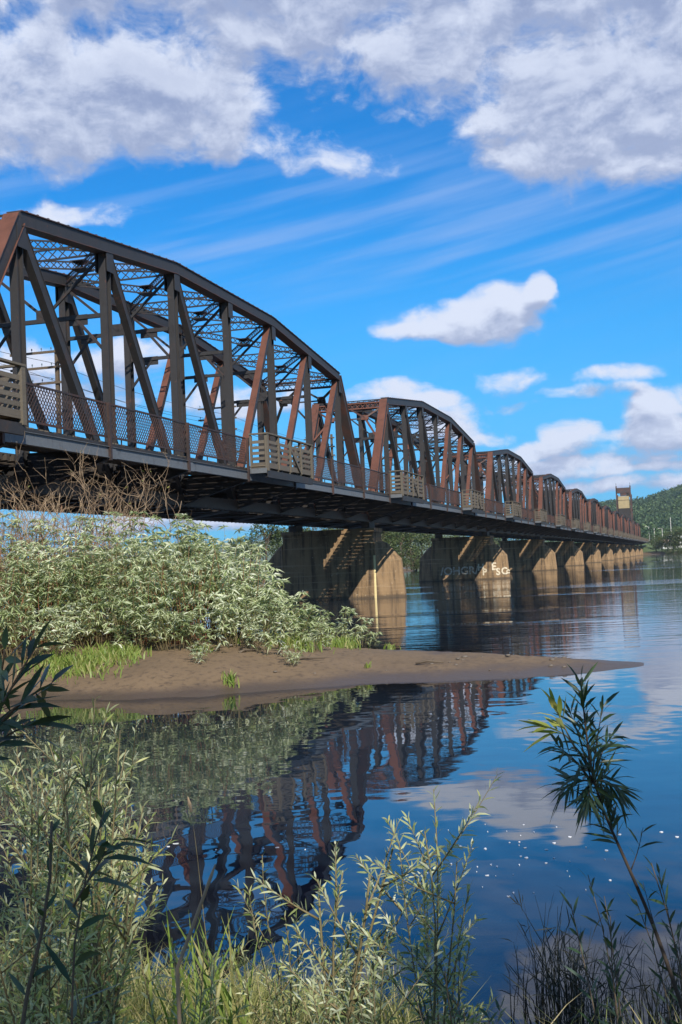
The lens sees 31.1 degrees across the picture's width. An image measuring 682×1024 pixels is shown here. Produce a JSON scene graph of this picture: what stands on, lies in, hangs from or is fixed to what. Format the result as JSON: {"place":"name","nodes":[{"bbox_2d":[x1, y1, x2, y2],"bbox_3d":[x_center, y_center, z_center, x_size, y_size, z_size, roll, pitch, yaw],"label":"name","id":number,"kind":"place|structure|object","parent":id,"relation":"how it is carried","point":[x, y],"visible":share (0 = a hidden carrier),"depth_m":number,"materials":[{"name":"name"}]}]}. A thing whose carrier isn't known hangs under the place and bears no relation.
{"place":"outdoors","nodes":[
{"label":"outdoors","id":0,"kind":"place"},
{"bbox_2d":[16,631,400,687],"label":"sandbar grass","id":1,"kind":"structure","parent":0,"point":[88,660],"depth_m":30.34,"materials":[{"name":"plant"}]},
{"bbox_2d":[0,554,681,964],"bbox_3d":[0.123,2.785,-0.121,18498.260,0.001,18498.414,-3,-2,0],"label":"river","id":2,"kind":"structure","parent":0,"point":[296,784],"depth_m":16.04,"materials":[{"name":"liquid"}]},
{"bbox_2d":[0,502,681,1023],"bbox_3d":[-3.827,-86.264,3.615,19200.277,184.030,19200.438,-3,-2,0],"label":"ground","id":3,"kind":"structure","parent":0,"point":[172,672],"depth_m":28.27,"materials":[{"name":"sand"}]},
{"bbox_2d":[0,511,39,640],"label":"willow shrub","id":4,"kind":"object","parent":3,"relation":"on","point":[11,538],"visible":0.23,"depth_m":35.90,"materials":[{"name":"green plant"}]},
{"bbox_2d":[0,564,39,654],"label":"willow shrub","id":5,"kind":"object","parent":3,"relation":"on","point":[22,604],"visible":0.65,"depth_m":31.94,"materials":[{"name":"green plant"}]},
{"bbox_2d":[0,540,51,647],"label":"willow shrub","id":6,"kind":"object","parent":3,"relation":"on","point":[17,574],"visible":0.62,"depth_m":33.53,"materials":[{"name":"green plant"}]},
{"bbox_2d":[0,592,57,658],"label":"willow shrub","id":7,"kind":"object","parent":3,"relation":"on","point":[4,614],"visible":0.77,"depth_m":30.80,"materials":[{"name":"green plant"}]},
{"bbox_2d":[8,819,59,1023],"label":"dark stem","id":8,"kind":"object","parent":3,"relation":"on","point":[38,936],"visible":0.99,"depth_m":2.86,"materials":[{"name":"green plant"}]},
{"bbox_2d":[10,347,61,433],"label":"telegraph pole","id":9,"kind":"object","parent":3,"relation":"on","point":[57,381],"visible":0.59,"depth_m":62.67,"materials":[{"name":"brown wood"}]},
{"bbox_2d":[0,518,79,639],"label":"willow shrub","id":10,"kind":"object","parent":3,"relation":"on","point":[23,542],"visible":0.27,"depth_m":35.73,"materials":[{"name":"green plant"}]},
{"bbox_2d":[0,620,82,767],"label":"willow branch","id":11,"kind":"object","parent":3,"relation":"on","point":[6,725],"visible":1,"depth_m":1.74,"materials":[{"name":"green plant"}]},
{"bbox_2d":[0,544,86,645],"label":"willow shrub","id":12,"kind":"object","parent":3,"relation":"on","point":[45,593],"visible":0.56,"depth_m":33.39,"materials":[{"name":"green plant"}]},
{"bbox_2d":[0,436,91,630],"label":"dead shrub","id":13,"kind":"object","parent":3,"relation":"on","point":[24,525],"visible":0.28,"depth_m":37.74,"materials":[{"name":"brown plant"}]},
{"bbox_2d":[26,607,83,656],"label":"willow shrub","id":14,"kind":"object","parent":3,"relation":"on","point":[58,624],"visible":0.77,"depth_m":31.12,"materials":[{"name":"green plant"}]},
{"bbox_2d":[11,515,101,640],"bbox_3d":[-8.114,1.967,36.144,2.729,3.773,2.865,-3,-2,14],"label":"willow shrub","id":15,"kind":"object","parent":3,"relation":"on","point":[76,534],"visible":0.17,"depth_m":35.91,"materials":[{"name":"green plant"}]},
{"bbox_2d":[0,454,131,632],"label":"dead shrub","id":16,"kind":"object","parent":3,"relation":"on","point":[48,523],"visible":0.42,"depth_m":37.90,"materials":[{"name":"brown plant"}]},
{"bbox_2d":[0,719,143,1023],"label":"willow bush","id":17,"kind":"object","parent":3,"relation":"on","point":[33,916],"visible":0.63,"depth_m":5.27,"materials":[{"name":"green plant"}]},
{"bbox_2d":[27,539,117,643],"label":"willow shrub","id":18,"kind":"object","parent":3,"relation":"on","point":[75,560],"visible":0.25,"depth_m":33.87,"materials":[{"name":"green plant"}]},
{"bbox_2d":[47,599,112,648],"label":"willow shrub","id":19,"kind":"object","parent":3,"relation":"on","point":[83,618],"visible":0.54,"depth_m":32.76,"materials":[{"name":"green plant"}]},
{"bbox_2d":[0,715,163,1022],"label":"willow bush","id":20,"kind":"object","parent":3,"relation":"on","point":[84,849],"visible":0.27,"depth_m":5.85,"materials":[{"name":"green plant"}]},
{"bbox_2d":[3,461,160,608],"bbox_3d":[-8.465,1.221,39.355,5.229,5.594,6.736,-2,-3,-18],"label":"dead shrub","id":21,"kind":"object","parent":3,"relation":"on","point":[126,517],"visible":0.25,"depth_m":38.98,"materials":[{"name":"brown plant"}]},
{"bbox_2d":[0,868,165,1023],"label":"willow bush","id":22,"kind":"object","parent":3,"relation":"on","point":[6,978],"visible":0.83,"depth_m":3.91,"materials":[{"name":"green plant"}]},
{"bbox_2d":[1,696,180,1023],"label":"willow bush","id":23,"kind":"object","parent":3,"relation":"on","point":[114,922],"visible":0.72,"depth_m":4.55,"materials":[{"name":"green plant"}]},
{"bbox_2d":[43,517,138,637],"bbox_3d":[-7.207,1.946,36.109,3.064,3.688,2.843,-3,-2,12],"label":"willow shrub","id":24,"kind":"object","parent":3,"relation":"on","point":[91,519],"visible":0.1,"depth_m":35.82,"materials":[{"name":"green plant"}]},
{"bbox_2d":[52,586,134,648],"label":"willow shrub","id":25,"kind":"object","parent":3,"relation":"on","point":[96,623],"visible":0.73,"depth_m":32.53,"materials":[{"name":"green plant"}]},
{"bbox_2d":[44,800,155,1023],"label":"willow sprig","id":26,"kind":"object","parent":3,"relation":"on","point":[84,892],"visible":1,"depth_m":2.37,"materials":[{"name":"green plant"}]},
{"bbox_2d":[22,442,181,621],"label":"dead shrub","id":27,"kind":"object","parent":3,"relation":"on","point":[145,504],"visible":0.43,"depth_m":40.45,"materials":[{"name":"brown plant"}]},
{"bbox_2d":[52,526,156,644],"bbox_3d":[-6.523,2.039,33.604,3.035,3.308,2.704,-4,-3,28],"label":"willow shrub","id":28,"kind":"object","parent":3,"relation":"on","point":[68,564],"visible":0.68,"depth_m":33.45,"materials":[{"name":"green plant"}]},
{"bbox_2d":[76,511,176,634],"bbox_3d":[-6.264,1.826,36.105,3.066,3.813,2.903,-2,-2,-3],"label":"willow shrub","id":29,"kind":"object","parent":3,"relation":"on","point":[116,535],"visible":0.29,"depth_m":36.12,"materials":[{"name":"green plant"}]},
{"bbox_2d":[85,532,183,640],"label":"willow shrub","id":30,"kind":"object","parent":3,"relation":"on","point":[113,567],"visible":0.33,"depth_m":33.92,"materials":[{"name":"green plant"}]},
{"bbox_2d":[101,575,173,646],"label":"willow shrub","id":31,"kind":"object","parent":3,"relation":"on","point":[143,600],"visible":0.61,"depth_m":31.88,"materials":[{"name":"green plant"}]},
{"bbox_2d":[104,602,177,651],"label":"willow shrub","id":32,"kind":"object","parent":3,"relation":"on","point":[138,625],"visible":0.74,"depth_m":31.33,"materials":[{"name":"green plant"}]},
{"bbox_2d":[116,554,198,645],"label":"willow shrub","id":33,"kind":"object","parent":3,"relation":"on","point":[154,587],"visible":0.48,"depth_m":32.34,"materials":[{"name":"green plant"}]},
{"bbox_2d":[109,513,211,635],"bbox_3d":[-5.108,1.858,35.857,2.882,3.690,3.051,-3,-3,19],"label":"willow shrub","id":34,"kind":"object","parent":3,"relation":"on","point":[179,515],"visible":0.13,"depth_m":35.51,"materials":[{"name":"green plant"}]},
{"bbox_2d":[134,597,198,650],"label":"willow shrub","id":35,"kind":"object","parent":3,"relation":"on","point":[157,615],"visible":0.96,"depth_m":30.93,"materials":[{"name":"green plant"}]},
{"bbox_2d":[122,523,222,635],"bbox_3d":[-4.761,1.969,34.320,3.027,3.323,2.534,-4,-3,24],"label":"willow shrub","id":36,"kind":"object","parent":3,"relation":"on","point":[156,536],"visible":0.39,"depth_m":34.17,"materials":[{"name":"green plant"}]},
{"bbox_2d":[138,518,234,631],"bbox_3d":[-4.440,1.919,36.096,3.043,3.561,3.062,-3,-2,11],"label":"willow shrub","id":37,"kind":"object","parent":3,"relation":"on","point":[202,526],"visible":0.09,"depth_m":35.47,"materials":[{"name":"green plant"}]},
{"bbox_2d":[146,543,236,644],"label":"willow shrub","id":38,"kind":"object","parent":3,"relation":"on","point":[186,578],"visible":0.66,"depth_m":32.26,"materials":[{"name":"green plant"}]},
{"bbox_2d":[133,929,253,1023],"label":"willow bush","id":39,"kind":"object","parent":3,"relation":"on","point":[211,1016],"visible":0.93,"depth_m":4.25,"materials":[{"name":"green plant"}]},
{"bbox_2d":[175,864,215,1023],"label":"dead stalk","id":40,"kind":"object","parent":3,"relation":"on","point":[178,997],"visible":1,"depth_m":3.55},
{"bbox_2d":[186,641,211,663],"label":"willow shrub","id":41,"kind":"object","parent":3,"relation":"on","point":[197,654],"visible":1,"depth_m":29.36,"materials":[{"name":"green plant"}]},
{"bbox_2d":[156,532,245,636],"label":"willow shrub","id":42,"kind":"object","parent":3,"relation":"on","point":[171,562],"visible":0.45,"depth_m":33.96,"materials":[{"name":"green plant"}]},
{"bbox_2d":[146,901,261,1023],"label":"grass clump","id":43,"kind":"object","parent":3,"relation":"on","point":[229,1001],"visible":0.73,"depth_m":5.28,"materials":[{"name":"plant"}]},
{"bbox_2d":[172,598,236,652],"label":"willow shrub","id":44,"kind":"object","parent":3,"relation":"on","point":[199,627],"visible":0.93,"depth_m":30.67,"materials":[{"name":"green plant"}]},
{"bbox_2d":[187,797,222,1023],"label":"grass stalk","id":45,"kind":"object","parent":3,"relation":"on","point":[197,949],"depth_m":4.94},
{"bbox_2d":[174,525,268,633],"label":"willow shrub","id":46,"kind":"object","parent":3,"relation":"on","point":[242,543],"visible":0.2,"depth_m":35.23,"materials":[{"name":"green plant"}]},
{"bbox_2d":[200,590,269,648],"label":"willow shrub","id":47,"kind":"object","parent":3,"relation":"on","point":[234,625],"visible":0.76,"depth_m":31.35,"materials":[{"name":"green plant"}]},
{"bbox_2d":[198,567,274,641],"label":"willow shrub","id":48,"kind":"object","parent":3,"relation":"on","point":[238,592],"visible":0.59,"depth_m":32.45,"materials":[{"name":"green plant"}]},
{"bbox_2d":[190,537,284,636],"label":"willow shrub","id":49,"kind":"object","parent":3,"relation":"on","point":[248,577],"visible":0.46,"depth_m":33.58,"materials":[{"name":"green plant"}]},
{"bbox_2d":[208,578,289,645],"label":"willow shrub","id":50,"kind":"object","parent":3,"relation":"on","point":[272,604],"visible":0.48,"depth_m":32.10,"materials":[{"name":"green plant"}]},
{"bbox_2d":[247,524,285,566],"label":"broadleaf tree","id":51,"kind":"object","parent":3,"relation":"on","point":[273,542],"visible":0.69,"depth_m":300.28,"materials":[{"name":"green plant"}]},
{"bbox_2d":[241,612,294,655],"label":"willow shrub","id":52,"kind":"object","parent":3,"relation":"on","point":[263,636],"visible":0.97,"depth_m":30.63,"materials":[{"name":"green plant"}]},
{"bbox_2d":[235,572,309,640],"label":"willow shrub","id":53,"kind":"object","parent":3,"relation":"on","point":[292,599],"visible":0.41,"depth_m":33.35,"materials":[{"name":"green plant"}]},
{"bbox_2d":[224,851,342,1023],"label":"willow bush","id":54,"kind":"object","parent":3,"relation":"on","point":[281,992],"visible":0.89,"depth_m":4.96,"materials":[{"name":"green plant"}]},
{"bbox_2d":[249,592,320,641],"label":"willow shrub","id":55,"kind":"object","parent":3,"relation":"on","point":[302,611],"visible":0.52,"depth_m":32.98,"materials":[{"name":"green plant"}]},
{"bbox_2d":[267,609,316,645],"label":"willow shrub","id":56,"kind":"object","parent":3,"relation":"on","point":[299,628],"visible":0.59,"depth_m":32.84,"materials":[{"name":"green plant"}]},
{"bbox_2d":[278,644,305,665],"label":"willow shrub","id":57,"kind":"object","parent":3,"relation":"on","point":[292,659],"visible":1,"depth_m":29.70,"materials":[{"name":"green plant"}]},
{"bbox_2d":[292,622,335,650],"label":"willow shrub","id":58,"kind":"object","parent":3,"relation":"on","point":[317,638],"visible":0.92,"depth_m":32.34,"materials":[{"name":"green plant"}]},
{"bbox_2d":[294,602,333,645],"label":"willow shrub","id":59,"kind":"object","parent":3,"relation":"on","point":[321,617],"visible":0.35,"depth_m":34.20,"materials":[{"name":"green plant"}]},
{"bbox_2d":[265,528,406,600],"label":"bridge pier","id":60,"kind":"structure","parent":3,"relation":"on","point":[359,563],"depth_m":95.91,"materials":[{"name":"concrete"}]},
{"bbox_2d":[0,210,409,531],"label":"truss span","id":61,"kind":"object","parent":60,"relation":"on","point":[210,497],"visible":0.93,"depth_m":62.35,"materials":[{"name":"metal"}]},
{"bbox_2d":[0,376,410,505],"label":"walkway section","id":62,"kind":"object","parent":61,"relation":"attached to","point":[37,440],"visible":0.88,"depth_m":49.71,"materials":[{"name":"grey metal"}]},
{"bbox_2d":[248,432,313,484],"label":"refuge bay","id":63,"kind":"object","parent":62,"relation":"attached to","point":[298,473],"visible":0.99,"depth_m":62.16,"materials":[{"name":"beige wood"}]},
{"bbox_2d":[388,470,424,503],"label":"refuge bay","id":64,"kind":"object","parent":62,"relation":"attached to","point":[415,496],"visible":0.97,"depth_m":90.55,"materials":[{"name":"beige wood"}]},
{"bbox_2d":[294,397,511,537],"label":"truss span","id":65,"kind":"object","parent":60,"relation":"on","point":[415,519],"visible":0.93,"depth_m":120.10,"materials":[{"name":"metal"}]},
{"bbox_2d":[409,479,513,521],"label":"walkway section","id":66,"kind":"object","parent":65,"relation":"on","point":[431,505],"visible":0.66,"depth_m":113.14,"materials":[{"name":"grey metal"}]},
{"bbox_2d":[461,489,484,513],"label":"refuge bay","id":67,"kind":"object","parent":66,"relation":"attached to","point":[478,508],"visible":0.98,"depth_m":119.11,"materials":[{"name":"beige wood"}]},
{"bbox_2d":[505,501,521,520],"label":"refuge bay","id":68,"kind":"object","parent":66,"relation":"attached to","point":[516,514],"visible":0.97,"depth_m":147.77,"materials":[{"name":"beige wood"}]},
{"bbox_2d":[312,606,367,646],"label":"willow shrub","id":69,"kind":"object","parent":3,"relation":"on","point":[350,620],"visible":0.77,"depth_m":35.27,"materials":[{"name":"green plant"}]},
{"bbox_2d":[0,930,681,1023],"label":"bank grass","id":70,"kind":"structure","parent":3,"relation":"on","point":[137,1011],"depth_m":6.35,"materials":[{"name":"plant"}]},
{"bbox_2d":[243,816,447,1023],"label":"willow bush","id":71,"kind":"object","parent":3,"relation":"on","point":[352,998],"visible":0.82,"depth_m":4.62,"materials":[{"name":"green plant"}]},
{"bbox_2d":[334,617,382,647],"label":"willow shrub","id":72,"kind":"object","parent":3,"relation":"on","point":[369,621],"visible":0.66,"depth_m":36.29,"materials":[{"name":"green plant"}]},
{"bbox_2d":[293,928,453,1023],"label":"willow bush","id":73,"kind":"object","parent":3,"relation":"on","point":[312,982],"visible":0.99,"depth_m":3.87,"materials":[{"name":"green plant"}]},
{"bbox_2d":[392,532,421,557],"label":"broadleaf tree","id":74,"kind":"object","parent":3,"relation":"on","point":[401,546],"visible":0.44,"depth_m":330.02,"materials":[{"name":"green plant"}]},
{"bbox_2d":[395,533,423,569],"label":"broadleaf tree","id":75,"kind":"object","parent":3,"relation":"on","point":[410,552],"visible":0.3,"depth_m":345.31,"materials":[{"name":"green plant"}]},
{"bbox_2d":[402,533,434,562],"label":"broadleaf tree","id":76,"kind":"object","parent":3,"relation":"on","point":[422,541],"visible":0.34,"depth_m":359.41,"materials":[{"name":"green plant"}]},
{"bbox_2d":[345,769,502,1023],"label":"willow bush","id":77,"kind":"object","parent":3,"relation":"on","point":[436,994],"visible":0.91,"depth_m":4.36,"materials":[{"name":"green plant"}]},
{"bbox_2d":[398,938,511,1023],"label":"willow bush","id":78,"kind":"object","parent":3,"relation":"on","point":[444,989],"visible":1,"depth_m":4.08,"materials":[{"name":"green plant"}]},
{"bbox_2d":[419,535,509,581],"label":"bridge pier","id":79,"kind":"structure","parent":3,"relation":"on","point":[464,558],"depth_m":153.81,"materials":[{"name":"concrete"}]},
{"bbox_2d":[499,539,556,571],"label":"bridge pier","id":80,"kind":"structure","parent":3,"relation":"on","point":[532,555],"depth_m":211.34,"materials":[{"name":"concrete"}]},
{"bbox_2d":[440,449,558,540],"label":"truss span","id":81,"kind":"object","parent":80,"relation":"on","point":[494,488],"visible":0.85,"depth_m":177.99,"materials":[{"name":"metal"}]},
{"bbox_2d":[513,507,559,528],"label":"walkway section","id":82,"kind":"object","parent":81,"relation":"on","point":[551,519],"visible":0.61,"depth_m":174.18,"materials":[{"name":"grey metal"}]},
{"bbox_2d":[504,474,584,540],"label":"truss span","id":83,"kind":"object","parent":80,"relation":"on","point":[558,506],"visible":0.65,"depth_m":237.05,"materials":[{"name":"metal"}]},
{"bbox_2d":[499,929,565,1023],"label":"reed clump","id":84,"kind":"object","parent":3,"relation":"on","point":[519,977],"visible":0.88,"depth_m":7.40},
{"bbox_2d":[503,885,603,1023],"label":"reed clump","id":85,"kind":"object","parent":3,"relation":"on","point":[548,977],"visible":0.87,"depth_m":7.05,"materials":[{"name":"plant"}]},
{"bbox_2d":[526,976,592,1023],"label":"reed clump","id":86,"kind":"object","parent":3,"relation":"on","point":[543,1014],"visible":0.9,"depth_m":6.69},
{"bbox_2d":[544,541,583,566],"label":"bridge pier","id":87,"kind":"structure","parent":3,"relation":"on","point":[568,553],"depth_m":268.90,"materials":[{"name":"concrete"}]},
{"bbox_2d":[574,542,601,562],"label":"bridge pier","id":88,"kind":"structure","parent":3,"relation":"on","point":[591,552],"depth_m":326.56,"materials":[{"name":"concrete"}]},
{"bbox_2d":[545,488,600,541],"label":"truss span","id":89,"kind":"object","parent":88,"relation":"on","point":[577,509],"visible":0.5,"depth_m":295.24,"materials":[{"name":"metal"}]},
{"bbox_2d":[535,926,650,1023],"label":"reed clump","id":90,"kind":"object","parent":3,"relation":"on","point":[579,1005],"visible":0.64,"depth_m":6.88,"materials":[{"name":"plant"}]},
{"bbox_2d":[560,869,633,1023],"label":"willow sapling","id":91,"kind":"object","parent":3,"relation":"on","point":[608,943],"visible":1,"depth_m":3.56,"materials":[{"name":"green plant"}]},
{"bbox_2d":[517,662,681,1011],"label":"leaning willow","id":92,"kind":"object","parent":3,"relation":"on","point":[587,803],"visible":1,"depth_m":3.37,"materials":[{"name":"green plant"}]},
{"bbox_2d":[593,543,613,560],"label":"bridge pier","id":93,"kind":"structure","parent":3,"relation":"on","point":[606,552],"depth_m":384.28,"materials":[{"name":"concrete"}]},
{"bbox_2d":[568,498,613,542],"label":"truss span","id":94,"kind":"object","parent":93,"relation":"on","point":[595,513],"visible":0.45,"depth_m":353.14,"materials":[{"name":"metal"}]},
{"bbox_2d":[547,484,681,543],"bbox_3d":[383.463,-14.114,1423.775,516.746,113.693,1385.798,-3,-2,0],"label":"hill forest","id":95,"kind":"object","parent":3,"relation":"on","point":[645,510],"visible":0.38,"depth_m":1349.43,"materials":[{"name":"green plant"}]},
{"bbox_2d":[606,544,622,558],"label":"bridge pier","id":96,"kind":"structure","parent":3,"relation":"on","point":[617,552],"depth_m":442.04,"materials":[{"name":"concrete"}]},
{"bbox_2d":[584,505,622,543],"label":"truss span","id":97,"kind":"object","parent":96,"relation":"on","point":[607,516],"visible":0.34,"depth_m":413.65,"materials":[{"name":"metal"}]},
{"bbox_2d":[616,544,629,557],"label":"bridge pier","id":98,"kind":"structure","parent":3,"relation":"on","point":[625,552],"depth_m":499.79,"materials":[{"name":"concrete"}]},
{"bbox_2d":[598,511,629,543],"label":"truss span","id":99,"kind":"object","parent":98,"relation":"on","point":[616,520],"visible":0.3,"depth_m":471.99,"materials":[{"name":"metal"}]},
{"bbox_2d":[630,545,639,555],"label":"bridge pier","id":100,"kind":"structure","parent":3,"relation":"on","point":[636,550],"depth_m":615.36,"materials":[{"name":"concrete"}]},
{"bbox_2d":[615,486,634,544],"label":"lift tower","id":101,"kind":"structure","parent":100,"relation":"on","point":[622,500],"depth_m":606.08,"materials":[{"name":"metal"}]},
{"bbox_2d":[594,929,681,1023],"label":"reed clump","id":102,"kind":"object","parent":3,"relation":"on","point":[656,1017],"visible":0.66,"depth_m":6.81,"materials":[{"name":"plant"}]},
{"bbox_2d":[626,855,681,1023],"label":"willow sapling","id":103,"kind":"object","parent":3,"relation":"on","point":[675,948],"visible":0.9,"depth_m":3.65,"materials":[{"name":"green plant"}]},
{"bbox_2d":[0,0,681,557],"label":"sky","id":104,"kind":"structure","parent":0,"point":[470,210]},
{"bbox_3d":[-17.061,-1.831,31.917,9.160,1.620,15.000,-3,-2,15],"label":"approach girder","id":105,"kind":"object","parent":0,"visible":0},
{"bbox_2d":[0,357,26,435],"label":"refuge bay","id":106,"kind":"object","parent":105,"relation":"on","point":[13,421],"visible":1,"depth_m":37.32,"materials":[{"name":"wood"}]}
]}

